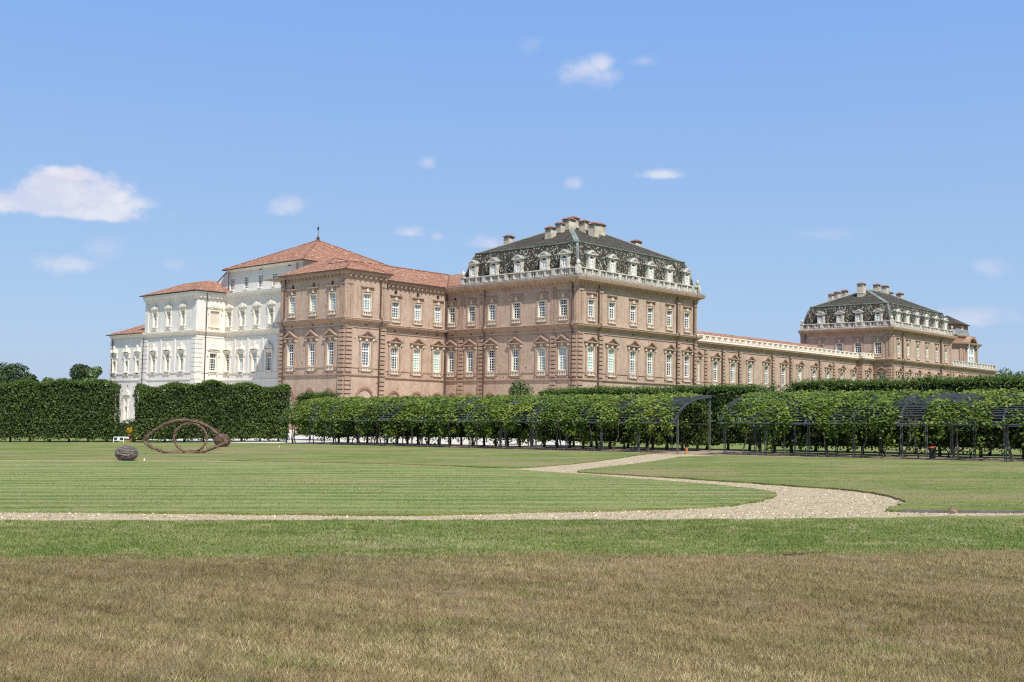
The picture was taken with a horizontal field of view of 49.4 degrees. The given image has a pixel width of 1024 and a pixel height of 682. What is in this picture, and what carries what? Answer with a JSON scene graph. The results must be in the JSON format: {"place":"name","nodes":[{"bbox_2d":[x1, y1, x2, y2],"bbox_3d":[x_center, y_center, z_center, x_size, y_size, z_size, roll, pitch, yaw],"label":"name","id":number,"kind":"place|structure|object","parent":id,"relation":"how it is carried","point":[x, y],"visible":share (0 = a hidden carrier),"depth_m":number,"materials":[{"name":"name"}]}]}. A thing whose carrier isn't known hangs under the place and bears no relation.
{"place":"outdoors","nodes":[
{"label":"outdoors","id":0,"kind":"place"},
{"bbox_2d":[0,442,652,468],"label":"lawn","id":1,"kind":"structure","parent":0,"point":[422,456],"depth_m":68.00,"materials":[{"name":"green plant"}]},
{"bbox_2d":[115,445,138,459],"bbox_3d":[-20.306,5.885,58.619,1.207,0.802,1.178,1,-4,0],"label":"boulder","id":2,"kind":"object","parent":1,"relation":"on","point":[125,452],"visible":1,"depth_m":58.22,"materials":[{"name":"grey stone"}]},
{"bbox_2d":[142,417,229,452],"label":"eye sculpture","id":3,"kind":"object","parent":1,"relation":"on","point":[194,422],"visible":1,"depth_m":69.29,"materials":[{"name":"brown wicker"}]},
{"bbox_2d":[124,430,579,445],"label":"court","id":4,"kind":"object","parent":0,"point":[299,439],"visible":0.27,"depth_m":106.26,"materials":[{"name":"beige gravel"}]},
{"bbox_2d":[0,362,29,386],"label":"broadleaf tree","id":5,"kind":"object","parent":4,"relation":"on","point":[9,370],"visible":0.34,"depth_m":199.07,"materials":[{"name":"green plant"}]},
{"bbox_2d":[69,364,91,380],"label":"broadleaf tree","id":6,"kind":"object","parent":4,"relation":"on","point":[80,370],"visible":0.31,"depth_m":204.53,"materials":[{"name":"green plant"}]},
{"bbox_2d":[106,225,389,422],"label":"white palace","id":7,"kind":"structure","parent":4,"relation":"on","point":[225,328],"depth_m":187.40,"materials":[{"name":"paint"}]},
{"bbox_2d":[177,342,185,373],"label":"window","id":8,"kind":"structure","parent":7,"relation":"in","point":[181,354],"depth_m":187.88,"materials":[{"name":"paint"}]},
{"bbox_2d":[207,342,219,374],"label":"window","id":9,"kind":"structure","parent":7,"relation":"in","point":[213,355],"depth_m":187.19,"materials":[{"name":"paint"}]},
{"bbox_2d":[207,303,223,330],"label":"window","id":10,"kind":"structure","parent":7,"relation":"in","point":[214,314],"depth_m":187.56,"materials":[{"name":"paint"}]},
{"bbox_2d":[223,343,231,374],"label":"window","id":11,"kind":"structure","parent":7,"relation":"in","point":[227,354],"depth_m":188.13,"materials":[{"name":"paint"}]},
{"bbox_2d":[236,342,245,374],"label":"window","id":12,"kind":"structure","parent":7,"relation":"in","point":[240,354],"depth_m":185.44,"materials":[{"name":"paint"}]},
{"bbox_2d":[250,341,258,374],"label":"window","id":13,"kind":"structure","parent":7,"relation":"in","point":[254,354],"depth_m":182.68,"materials":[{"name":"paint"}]},
{"bbox_2d":[264,341,273,373],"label":"window","id":14,"kind":"structure","parent":7,"relation":"in","point":[268,353],"depth_m":179.98,"materials":[{"name":"paint"}]},
{"bbox_2d":[293,390,339,439],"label":"clipped hedge","id":15,"kind":"object","parent":4,"relation":"on","point":[308,396],"visible":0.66,"depth_m":109.61,"materials":[{"name":"green plant"}]},
{"bbox_2d":[263,258,465,429],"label":"brick palace","id":16,"kind":"structure","parent":4,"relation":"on","point":[350,328],"depth_m":165.07,"materials":[{"name":"brown brick"}]},
{"bbox_2d":[283,331,297,373],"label":"window","id":17,"kind":"structure","parent":16,"relation":"in","point":[290,347],"depth_m":166.94,"materials":[{"name":"beige glass"}]},
{"bbox_2d":[287,289,297,317],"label":"window","id":18,"kind":"structure","parent":16,"relation":"in","point":[292,300],"depth_m":167.43,"materials":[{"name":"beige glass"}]},
{"bbox_2d":[304,330,318,373],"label":"window","id":19,"kind":"structure","parent":16,"relation":"in","point":[311,346],"depth_m":163.39,"materials":[{"name":"paint"}]},
{"bbox_2d":[307,287,318,315],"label":"window","id":20,"kind":"structure","parent":16,"relation":"in","point":[313,298],"depth_m":163.91,"materials":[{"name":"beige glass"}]},
{"bbox_2d":[322,329,337,373],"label":"window","id":21,"kind":"structure","parent":16,"relation":"in","point":[330,345],"depth_m":160.35,"materials":[{"name":"beige glass"}]},
{"bbox_2d":[326,284,337,314],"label":"window","id":22,"kind":"structure","parent":16,"relation":"in","point":[332,296],"depth_m":160.82,"materials":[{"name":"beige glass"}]},
{"bbox_2d":[358,330,375,374],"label":"window","id":23,"kind":"structure","parent":16,"relation":"in","point":[365,347],"depth_m":160.90,"materials":[{"name":"paint"}]},
{"bbox_2d":[361,285,374,315],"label":"window","id":24,"kind":"structure","parent":16,"relation":"in","point":[366,298],"depth_m":161.37,"materials":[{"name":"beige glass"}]},
{"bbox_2d":[387,336,403,377],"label":"window","id":25,"kind":"structure","parent":16,"relation":"in","point":[394,352],"depth_m":172.11,"materials":[{"name":"paint"}]},
{"bbox_2d":[390,294,402,322],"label":"window","id":26,"kind":"structure","parent":16,"relation":"in","point":[395,307],"depth_m":172.62,"materials":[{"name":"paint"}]},
{"bbox_2d":[410,337,425,378],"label":"window","id":27,"kind":"structure","parent":16,"relation":"in","point":[416,353],"depth_m":175.47,"materials":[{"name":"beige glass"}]},
{"bbox_2d":[412,297,424,324],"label":"window","id":28,"kind":"structure","parent":16,"relation":"in","point":[417,314],"depth_m":175.94,"materials":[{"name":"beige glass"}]},
{"bbox_2d":[430,339,445,379],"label":"window","id":29,"kind":"structure","parent":16,"relation":"in","point":[436,355],"depth_m":178.62,"materials":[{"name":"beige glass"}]},
{"bbox_2d":[433,299,444,326],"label":"window","id":30,"kind":"structure","parent":16,"relation":"in","point":[437,310],"depth_m":179.10,"materials":[{"name":"beige glass"}]},
{"bbox_2d":[444,216,705,406],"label":"brick palace","id":31,"kind":"structure","parent":4,"relation":"on","point":[571,301],"depth_m":171.11,"materials":[{"name":"brick"}]},
{"bbox_2d":[446,340,457,379],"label":"window","id":32,"kind":"structure","parent":31,"relation":"in","point":[451,355],"depth_m":179.01,"materials":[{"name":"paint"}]},
{"bbox_2d":[447,300,457,326],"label":"window","id":33,"kind":"structure","parent":31,"relation":"in","point":[451,311],"depth_m":179.63,"materials":[{"name":"beige glass"}]},
{"bbox_2d":[462,339,476,379],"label":"window","id":34,"kind":"structure","parent":31,"relation":"in","point":[469,354],"depth_m":176.17,"materials":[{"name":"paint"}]},
{"bbox_2d":[465,299,476,325],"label":"window","id":35,"kind":"structure","parent":31,"relation":"in","point":[471,315],"depth_m":176.58,"materials":[{"name":"beige glass"}]},
{"bbox_2d":[483,338,498,378],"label":"window","id":36,"kind":"structure","parent":31,"relation":"in","point":[491,353],"depth_m":172.96,"materials":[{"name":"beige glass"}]},
{"bbox_2d":[486,297,497,324],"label":"window","id":37,"kind":"structure","parent":31,"relation":"in","point":[491,308],"depth_m":173.46,"materials":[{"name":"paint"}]},
{"bbox_2d":[507,336,522,378],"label":"window","id":38,"kind":"structure","parent":31,"relation":"in","point":[515,354],"depth_m":169.49,"materials":[{"name":"paint"}]},
{"bbox_2d":[510,295,522,323],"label":"window","id":39,"kind":"structure","parent":31,"relation":"in","point":[516,307],"depth_m":169.94,"materials":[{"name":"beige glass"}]},
{"bbox_2d":[533,335,549,378],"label":"window","id":40,"kind":"structure","parent":31,"relation":"in","point":[541,352],"depth_m":165.80,"materials":[{"name":"beige glass"}]},
{"bbox_2d":[535,293,547,321],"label":"window","id":41,"kind":"structure","parent":31,"relation":"in","point":[541,305],"depth_m":166.37,"materials":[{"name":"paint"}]},
{"bbox_2d":[553,334,569,377],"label":"window","id":42,"kind":"structure","parent":31,"relation":"in","point":[562,352],"depth_m":163.03,"materials":[{"name":"beige glass"}]},
{"bbox_2d":[556,291,569,320],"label":"window","id":43,"kind":"structure","parent":31,"relation":"in","point":[562,303],"depth_m":163.51,"materials":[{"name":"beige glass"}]},
{"bbox_2d":[584,335,598,378],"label":"window","id":44,"kind":"structure","parent":31,"relation":"in","point":[590,351],"depth_m":163.51,"materials":[{"name":"beige glass"}]},
{"bbox_2d":[586,291,597,321],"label":"window","id":45,"kind":"structure","parent":31,"relation":"in","point":[591,303],"depth_m":163.97,"materials":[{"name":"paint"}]},
{"bbox_2d":[605,337,619,379],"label":"window","id":46,"kind":"structure","parent":31,"relation":"in","point":[611,353],"depth_m":167.02,"materials":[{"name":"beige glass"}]},
{"bbox_2d":[607,294,618,323],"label":"window","id":47,"kind":"structure","parent":31,"relation":"in","point":[611,306],"depth_m":167.51,"materials":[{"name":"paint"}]},
{"bbox_2d":[627,339,640,381],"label":"window","id":48,"kind":"structure","parent":31,"relation":"in","point":[632,359],"depth_m":170.90,"materials":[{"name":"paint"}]},
{"bbox_2d":[629,298,639,326],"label":"window","id":49,"kind":"structure","parent":31,"relation":"in","point":[633,309],"depth_m":171.40,"materials":[{"name":"beige glass"}]},
{"bbox_2d":[644,341,657,382],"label":"window","id":50,"kind":"structure","parent":31,"relation":"in","point":[649,356],"depth_m":174.10,"materials":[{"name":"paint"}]},
{"bbox_2d":[646,300,656,328],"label":"window","id":51,"kind":"structure","parent":31,"relation":"in","point":[650,312],"depth_m":174.61,"materials":[{"name":"beige glass"}]},
{"bbox_2d":[663,343,676,383],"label":"window","id":52,"kind":"structure","parent":31,"relation":"in","point":[669,358],"depth_m":177.84,"materials":[{"name":"beige glass"}]},
{"bbox_2d":[665,303,674,330],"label":"window","id":53,"kind":"structure","parent":31,"relation":"in","point":[669,314],"depth_m":178.32,"materials":[{"name":"beige glass"}]},
{"bbox_2d":[681,345,693,384],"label":"window","id":54,"kind":"structure","parent":31,"relation":"in","point":[686,360],"depth_m":181.48,"materials":[{"name":"beige glass"}]},
{"bbox_2d":[683,306,692,332],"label":"window","id":55,"kind":"structure","parent":31,"relation":"in","point":[686,316],"depth_m":181.90,"materials":[{"name":"white glass"}]},
{"bbox_2d":[0,461,776,515],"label":"lawn oval","id":56,"kind":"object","parent":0,"point":[103,466],"visible":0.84,"depth_m":35.36,"materials":[{"name":"green plant"}]},
{"bbox_2d":[0,438,1021,457],"bbox_3d":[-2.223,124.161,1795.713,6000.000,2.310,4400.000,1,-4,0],"label":"ground","id":57,"kind":"structure","parent":0,"point":[1015,452],"depth_m":86.21,"materials":[{"name":"green plant"}]},
{"bbox_2d":[0,377,122,441],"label":"clipped hedge","id":58,"kind":"object","parent":57,"relation":"on","point":[59,409],"visible":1,"depth_m":100.08,"materials":[{"name":"green plant"}]},
{"bbox_2d":[130,379,291,441],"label":"clipped hedge","id":59,"kind":"object","parent":57,"relation":"on","point":[241,411],"visible":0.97,"depth_m":101.67,"materials":[{"name":"green plant"}]},
{"bbox_2d":[507,378,533,444],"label":"shrub","id":60,"kind":"object","parent":57,"relation":"on","point":[518,389],"visible":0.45,"depth_m":93.72,"materials":[{"name":"green plant"}]},
{"bbox_2d":[537,383,769,450],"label":"clipped hedge","id":61,"kind":"object","parent":57,"relation":"on","point":[724,394],"visible":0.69,"depth_m":80.63,"materials":[{"name":"green plant"}]},
{"bbox_2d":[696,331,874,416],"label":"brick gallery","id":62,"kind":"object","parent":57,"relation":"on","point":[728,359],"visible":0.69,"depth_m":211.13,"materials":[{"name":"brick"}]},
{"bbox_2d":[711,351,721,386],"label":"window","id":63,"kind":"structure","parent":62,"relation":"in","point":[715,365],"depth_m":197.62,"materials":[{"name":"white glass"}]},
{"bbox_2d":[728,353,738,385],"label":"window","id":64,"kind":"structure","parent":62,"relation":"in","point":[732,366],"depth_m":201.76,"materials":[{"name":"paint"}]},
{"bbox_2d":[746,355,755,386],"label":"window","id":65,"kind":"structure","parent":62,"relation":"in","point":[749,367],"depth_m":205.99,"materials":[{"name":"white glass"}]},
{"bbox_2d":[762,356,771,390],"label":"window","id":66,"kind":"structure","parent":62,"relation":"in","point":[766,369],"depth_m":210.21,"materials":[{"name":"white glass"}]},
{"bbox_2d":[798,282,957,381],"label":"brick palace","id":67,"kind":"structure","parent":57,"relation":"on","point":[898,335],"depth_m":246.21,"materials":[{"name":"brown brick"}]},
{"bbox_2d":[789,374,1023,455],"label":"clipped hedge","id":68,"kind":"object","parent":57,"relation":"on","point":[930,382],"visible":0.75,"depth_m":73.08,"materials":[{"name":"green plant"}]},
{"bbox_2d":[944,316,981,365],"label":"brick tower","id":69,"kind":"structure","parent":57,"relation":"on","point":[965,345],"depth_m":295.29,"materials":[{"name":"brown brick"}]},
{"bbox_2d":[952,360,998,378],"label":"brick terrace","id":70,"kind":"structure","parent":57,"relation":"on","point":[967,369],"depth_m":269.04,"materials":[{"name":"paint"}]},
{"bbox_2d":[0,549,1023,681],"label":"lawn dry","id":71,"kind":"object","parent":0,"point":[543,653],"visible":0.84,"depth_m":13.23,"materials":[{"name":"brown plant"}]},
{"bbox_2d":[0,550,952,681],"bbox_3d":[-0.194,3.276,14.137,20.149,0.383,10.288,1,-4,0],"label":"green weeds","id":72,"kind":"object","parent":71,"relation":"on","point":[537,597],"visible":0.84,"depth_m":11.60,"materials":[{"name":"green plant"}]},
{"bbox_2d":[0,544,1023,681],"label":"dry grass","id":73,"kind":"structure","parent":71,"relation":"on","point":[583,633],"depth_m":12.82,"materials":[{"name":"beige plant"}]},
{"bbox_2d":[0,516,1023,562],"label":"green grass","id":74,"kind":"structure","parent":0,"point":[462,546],"depth_m":21.78,"materials":[{"name":"green plant"}]},
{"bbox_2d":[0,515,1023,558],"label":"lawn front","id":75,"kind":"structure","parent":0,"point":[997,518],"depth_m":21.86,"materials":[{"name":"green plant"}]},
{"bbox_2d":[0,454,1023,519],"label":"gravel path","id":76,"kind":"structure","parent":0,"point":[781,497],"depth_m":28.05,"materials":[{"name":"beige gravel"}]},
{"bbox_2d":[900,510,1023,512],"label":"lawn edging","id":77,"kind":"object","parent":76,"relation":"on","point":[971,511],"visible":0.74,"depth_m":27.99,"materials":[{"name":"stone"}]},
{"bbox_2d":[0,458,1023,514],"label":"green grass","id":78,"kind":"structure","parent":0,"point":[426,500],"depth_m":34.47,"materials":[{"name":"green plant"}]},
{"bbox_2d":[0,0,1023,385],"label":"sky","id":79,"kind":"structure","parent":0,"point":[793,154],"materials":[{"name":"blue"}]},
{"bbox_2d":[304,442,1023,461],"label":"pergola bed","id":80,"kind":"object","parent":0,"point":[804,454],"visible":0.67,"depth_m":74.75,"materials":[{"name":"soil"}]},
{"bbox_2d":[279,395,713,452],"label":"pergola","id":81,"kind":"object","parent":80,"relation":"on","point":[685,401],"visible":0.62,"depth_m":81.03,"materials":[{"name":"metal"}]},
{"bbox_2d":[278,396,332,443],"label":"climbing vine","id":82,"kind":"object","parent":81,"relation":"attached to","point":[301,407],"visible":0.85,"depth_m":96.12,"materials":[{"name":"green plant"}]},
{"bbox_2d":[297,395,361,443],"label":"climbing vine","id":83,"kind":"object","parent":81,"relation":"attached to","point":[326,402],"visible":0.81,"depth_m":94.44,"materials":[{"name":"green plant"}]},
{"bbox_2d":[318,396,386,444],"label":"climbing vine","id":84,"kind":"object","parent":81,"relation":"attached to","point":[347,402],"visible":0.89,"depth_m":93.05,"materials":[{"name":"green plant"}]},
{"bbox_2d":[337,396,399,444],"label":"climbing vine","id":85,"kind":"object","parent":81,"relation":"attached to","point":[360,405],"visible":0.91,"depth_m":91.55,"materials":[{"name":"green plant"}]},
{"bbox_2d":[363,394,423,445],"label":"climbing vine","id":86,"kind":"object","parent":81,"relation":"attached to","point":[388,401],"visible":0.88,"depth_m":89.91,"materials":[{"name":"green plant"}]},
{"bbox_2d":[381,394,448,445],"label":"climbing vine","id":87,"kind":"object","parent":81,"relation":"attached to","point":[408,405],"visible":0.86,"depth_m":88.40,"materials":[{"name":"green plant"}]},
{"bbox_2d":[407,395,479,446],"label":"climbing vine","id":88,"kind":"object","parent":81,"relation":"attached to","point":[421,407],"visible":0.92,"depth_m":87.11,"materials":[{"name":"green plant"}]},
{"bbox_2d":[430,394,498,447],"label":"climbing vine","id":89,"kind":"object","parent":81,"relation":"attached to","point":[449,407],"visible":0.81,"depth_m":85.07,"materials":[{"name":"green plant"}]},
{"bbox_2d":[461,394,525,447],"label":"climbing vine","id":90,"kind":"object","parent":81,"relation":"attached to","point":[486,401],"visible":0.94,"depth_m":84.12,"materials":[{"name":"green plant"}]},
{"bbox_2d":[482,393,555,448],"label":"climbing vine","id":91,"kind":"object","parent":81,"relation":"attached to","point":[509,410],"visible":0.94,"depth_m":82.15,"materials":[{"name":"green plant"}]},
{"bbox_2d":[505,393,585,449],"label":"climbing vine","id":92,"kind":"object","parent":81,"relation":"attached to","point":[521,410],"visible":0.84,"depth_m":81.00,"materials":[{"name":"green plant"}]},
{"bbox_2d":[536,393,608,449],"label":"climbing vine","id":93,"kind":"object","parent":81,"relation":"attached to","point":[554,407],"visible":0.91,"depth_m":79.03,"materials":[{"name":"green plant"}]},
{"bbox_2d":[562,392,635,450],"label":"climbing vine","id":94,"kind":"object","parent":81,"relation":"attached to","point":[600,401],"visible":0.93,"depth_m":77.80,"materials":[{"name":"green plant"}]},
{"bbox_2d":[597,392,674,451],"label":"climbing vine","id":95,"kind":"object","parent":81,"relation":"attached to","point":[610,417],"visible":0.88,"depth_m":76.09,"materials":[{"name":"green plant"}]},
{"bbox_2d":[630,391,700,452],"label":"climbing vine","id":96,"kind":"object","parent":81,"relation":"attached to","point":[662,398],"visible":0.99,"depth_m":74.38,"materials":[{"name":"green plant"}]},
{"bbox_2d":[328,401,711,450],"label":"clipped hedge","id":97,"kind":"object","parent":80,"relation":"on","point":[694,435],"visible":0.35,"depth_m":83.53,"materials":[{"name":"green plant"}]},
{"bbox_2d":[742,386,767,450],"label":"shrub","id":98,"kind":"object","parent":80,"relation":"on","point":[759,445],"visible":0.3,"depth_m":77.35,"materials":[{"name":"green plant"}]},
{"bbox_2d":[717,392,1023,461],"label":"pergola","id":99,"kind":"object","parent":80,"relation":"on","point":[953,396],"visible":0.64,"depth_m":65.13,"materials":[{"name":"metal"}]},
{"bbox_2d":[714,390,791,454],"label":"climbing vine","id":100,"kind":"object","parent":99,"relation":"attached to","point":[743,407],"visible":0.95,"depth_m":70.46,"materials":[{"name":"green plant"}]},
{"bbox_2d":[751,389,829,455],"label":"climbing vine","id":101,"kind":"object","parent":99,"relation":"attached to","point":[791,396],"visible":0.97,"depth_m":68.75,"materials":[{"name":"green plant"}]},
{"bbox_2d":[795,388,879,456],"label":"climbing vine","id":102,"kind":"object","parent":99,"relation":"attached to","point":[825,401],"visible":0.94,"depth_m":67.20,"materials":[{"name":"green plant"}]},
{"bbox_2d":[838,388,925,457],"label":"climbing vine","id":103,"kind":"object","parent":99,"relation":"attached to","point":[892,396],"visible":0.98,"depth_m":65.53,"materials":[{"name":"green plant"}]},
{"bbox_2d":[881,389,956,458],"bbox_3d":[23.951,4.852,65.094,3.330,4.330,5.457,-2,-5,37],"label":"climbing vine","id":104,"kind":"object","parent":99,"relation":"attached to","point":[930,392],"visible":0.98,"depth_m":63.88,"materials":[{"name":"green plant"}]},
{"bbox_2d":[924,388,1012,459],"bbox_3d":[26.087,4.740,63.438,4.244,4.326,5.481,-2,-5,38],"label":"climbing vine","id":105,"kind":"object","parent":99,"relation":"attached to","point":[979,392],"visible":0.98,"depth_m":62.27,"materials":[{"name":"green plant"}]},
{"bbox_2d":[972,387,1023,461],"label":"climbing vine","id":106,"kind":"object","parent":99,"relation":"attached to","point":[1011,398],"visible":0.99,"depth_m":60.78,"materials":[{"name":"green plant"}]},
{"bbox_2d":[765,398,1023,458],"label":"clipped hedge","id":107,"kind":"object","parent":80,"relation":"on","point":[994,437],"visible":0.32,"depth_m":68.53,"materials":[{"name":"green plant"}]},
{"bbox_2d":[577,455,1023,511],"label":"lawn","id":108,"kind":"structure","parent":0,"point":[750,462],"depth_m":45.51,"materials":[{"name":"green plant"}]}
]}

